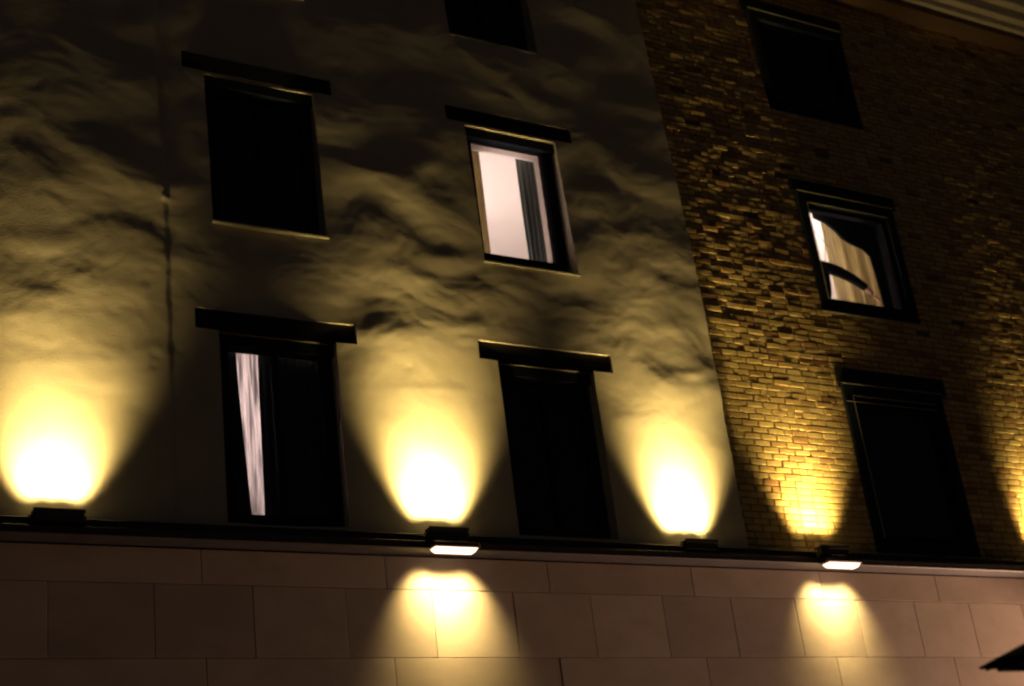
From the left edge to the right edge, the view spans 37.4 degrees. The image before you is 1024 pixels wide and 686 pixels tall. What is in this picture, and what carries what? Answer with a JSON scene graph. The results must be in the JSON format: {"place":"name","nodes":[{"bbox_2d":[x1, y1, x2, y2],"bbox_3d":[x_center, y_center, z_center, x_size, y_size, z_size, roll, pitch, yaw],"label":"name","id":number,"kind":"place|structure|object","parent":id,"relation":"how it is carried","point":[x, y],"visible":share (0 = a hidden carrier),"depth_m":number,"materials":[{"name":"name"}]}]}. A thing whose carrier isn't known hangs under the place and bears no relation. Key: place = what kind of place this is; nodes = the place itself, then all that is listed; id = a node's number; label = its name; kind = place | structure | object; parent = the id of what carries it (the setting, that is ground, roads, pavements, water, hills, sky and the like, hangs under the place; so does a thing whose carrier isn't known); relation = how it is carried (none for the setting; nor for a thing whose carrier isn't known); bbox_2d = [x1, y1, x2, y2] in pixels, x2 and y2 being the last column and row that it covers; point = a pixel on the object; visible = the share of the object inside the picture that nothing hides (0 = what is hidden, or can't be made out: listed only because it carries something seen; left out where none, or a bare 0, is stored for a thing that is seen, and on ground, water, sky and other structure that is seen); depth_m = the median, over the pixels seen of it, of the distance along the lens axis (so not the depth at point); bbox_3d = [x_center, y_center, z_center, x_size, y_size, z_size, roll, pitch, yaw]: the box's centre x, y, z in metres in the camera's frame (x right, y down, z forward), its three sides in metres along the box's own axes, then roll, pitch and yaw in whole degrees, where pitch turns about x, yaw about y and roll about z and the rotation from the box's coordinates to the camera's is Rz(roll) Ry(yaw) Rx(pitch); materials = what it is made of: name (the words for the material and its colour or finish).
{"place":"outdoors","nodes":[
{"label":"outdoors","id":0,"kind":"place"},
{"label":"pavement","id":1,"kind":"structure","parent":0,"visible":0},
{"bbox_2d":[0,0,1023,685],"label":"hotel building","id":2,"kind":"structure","parent":1,"relation":"on","point":[626,388],"depth_m":15.27,"materials":[{"name":"paint"}]},
{"bbox_2d":[27,507,87,525],"bbox_3d":[-3.562,1.375,11.882,0.464,0.135,0.096,7,-27,-30],"label":"uplight","id":3,"kind":"object","parent":2,"relation":"on","point":[56,516],"visible":1,"depth_m":11.85,"materials":[{"name":"black metal"}]},
{"bbox_2d":[227,352,251,513],"bbox_3d":[-2.650,1.121,13.377,0.788,2.500,0.062,7,-27,-30],"label":"curtain","id":4,"kind":"object","parent":2,"relation":"hanging from","point":[242,493],"visible":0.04,"depth_m":13.61,"materials":[{"name":"black fabric"}]},
{"bbox_2d":[236,353,264,514],"bbox_3d":[-2.335,1.196,13.646,0.717,2.500,0.054,7,-27,-30],"label":"curtain","id":5,"kind":"object","parent":2,"relation":"hanging from","point":[247,372],"visible":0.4,"depth_m":13.84,"materials":[{"name":"white fabric"}]},
{"bbox_2d":[204,75,329,238],"bbox_3d":[-2.429,-1.770,14.698,1.160,1.682,0.320,7,-27,-30],"label":"window","id":6,"kind":"structure","parent":2,"relation":"in","point":[262,169],"depth_m":14.83,"materials":[{"name":"black glass"}]},
{"bbox_2d":[219,334,344,526],"bbox_3d":[-2.086,0.811,13.579,1.140,1.790,0.135,7,-27,-30],"label":"window","id":7,"kind":"structure","parent":2,"relation":"in","point":[323,354],"depth_m":13.66,"materials":[{"name":"grey metal"}]},
{"bbox_2d":[258,355,328,517],"bbox_3d":[-1.813,1.222,13.866,1.034,2.500,0.061,7,-27,-30],"label":"curtain","id":8,"kind":"object","parent":2,"relation":"hanging from","point":[303,455],"visible":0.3,"depth_m":13.92,"materials":[{"name":"black fabric"}]},
{"bbox_2d":[424,526,470,541],"bbox_3d":[-0.580,1.732,13.620,0.464,0.135,0.096,7,-27,-30],"label":"uplight","id":9,"kind":"object","parent":2,"relation":"on","point":[440,533],"visible":0.97,"depth_m":13.58,"materials":[{"name":"black metal"}]},
{"bbox_2d":[430,540,479,554],"bbox_3d":[-0.514,1.830,13.528,0.470,0.090,0.125,7,-27,-30],"label":"downlight","id":10,"kind":"object","parent":2,"relation":"attached to","point":[452,547],"visible":1,"depth_m":13.48,"materials":[{"name":"white"}]},
{"bbox_2d":[472,151,490,253],"bbox_3d":[-0.375,-1.064,15.999,0.336,2.600,0.056,7,-27,-30],"label":"curtain","id":11,"kind":"object","parent":2,"relation":"hanging from","point":[480,192],"visible":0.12,"depth_m":16.24,"materials":[{"name":"fabric"}]},
{"bbox_2d":[444,0,538,54],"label":"window","id":12,"kind":"structure","parent":2,"relation":"in","point":[487,21],"depth_m":17.50,"materials":[{"name":"black glass"}]},
{"bbox_2d":[465,127,580,275],"bbox_3d":[0.062,-1.488,16.115,1.160,1.682,0.255,7,-27,-30],"label":"window","id":13,"kind":"structure","parent":2,"relation":"in","point":[545,150],"depth_m":16.30,"materials":[{"name":"grey metal"}]},
{"bbox_2d":[515,159,547,261],"bbox_3d":[0.325,-0.954,16.468,0.360,2.600,0.060,6,-27,-28],"label":"curtain","id":14,"kind":"object","parent":2,"relation":"hanging from","point":[532,219],"visible":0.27,"depth_m":16.64,"materials":[{"name":"grey fabric"}]},
{"bbox_2d":[498,365,610,538],"bbox_3d":[0.364,1.126,15.059,1.140,1.790,0.235,7,-27,-30],"label":"window","id":15,"kind":"structure","parent":2,"relation":"in","point":[551,482],"depth_m":15.17,"materials":[{"name":"black glass"}]},
{"bbox_2d":[680,538,719,552],"bbox_3d":[1.870,2.025,15.047,0.464,0.135,0.096,7,-27,-30],"label":"uplight","id":16,"kind":"object","parent":2,"relation":"on","point":[698,545],"visible":1,"depth_m":15.01,"materials":[{"name":"black metal"}]},
{"bbox_2d":[744,6,864,130],"bbox_3d":[3.748,-3.500,19.857,1.610,1.576,0.356,7,-27,-30],"label":"window","id":17,"kind":"structure","parent":2,"relation":"in","point":[789,53],"depth_m":20.05,"materials":[{"name":"black glass"}]},
{"bbox_2d":[814,544,849,557],"bbox_3d":[3.374,2.205,15.924,0.464,0.135,0.096,7,-27,-30],"label":"uplight","id":18,"kind":"object","parent":2,"relation":"on","point":[841,551],"visible":0.97,"depth_m":15.88,"materials":[{"name":"black metal"}]},
{"bbox_2d":[823,557,861,568],"bbox_3d":[3.448,2.304,15.836,0.470,0.090,0.125,7,-27,-30],"label":"downlight","id":19,"kind":"object","parent":2,"relation":"attached to","point":[840,563],"visible":1,"depth_m":15.78,"materials":[{"name":"white"}]},
{"bbox_2d":[820,222,883,306],"bbox_3d":[4.470,-0.519,19.124,0.886,2.400,0.136,7,-27,-30],"label":"curtain","id":20,"kind":"object","parent":2,"relation":"hanging from","point":[856,261],"visible":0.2,"depth_m":19.25,"materials":[{"name":"beige fabric"}]},
{"bbox_2d":[812,214,893,307],"bbox_3d":[4.454,-0.648,18.949,1.300,2.400,0.030,7,-27,-30],"label":"drape","id":21,"kind":"object","parent":2,"relation":"hanging from","point":[862,236],"visible":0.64,"depth_m":19.21,"materials":[{"name":"fabric"}]},
{"bbox_2d":[792,189,922,325],"bbox_3d":[4.212,-1.015,18.550,1.610,1.646,0.150,7,-27,-30],"label":"window","id":22,"kind":"structure","parent":2,"relation":"in","point":[807,202],"depth_m":18.63,"materials":[{"name":"grey metal"}]},
{"bbox_2d":[839,382,980,556],"bbox_3d":[4.535,1.521,17.477,1.590,2.070,0.257,7,-27,-30],"label":"window","id":23,"kind":"structure","parent":2,"relation":"in","point":[914,492],"depth_m":17.60,"materials":[{"name":"black glass"}]},
{"label":"road","id":24,"kind":"structure","parent":0,"visible":0},
{"bbox_2d":[979,643,1023,671],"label":"parasol","id":25,"kind":"object","parent":24,"relation":"on","point":[1012,660],"visible":1,"depth_m":7.04,"materials":[{"name":"fabric"}]}
]}

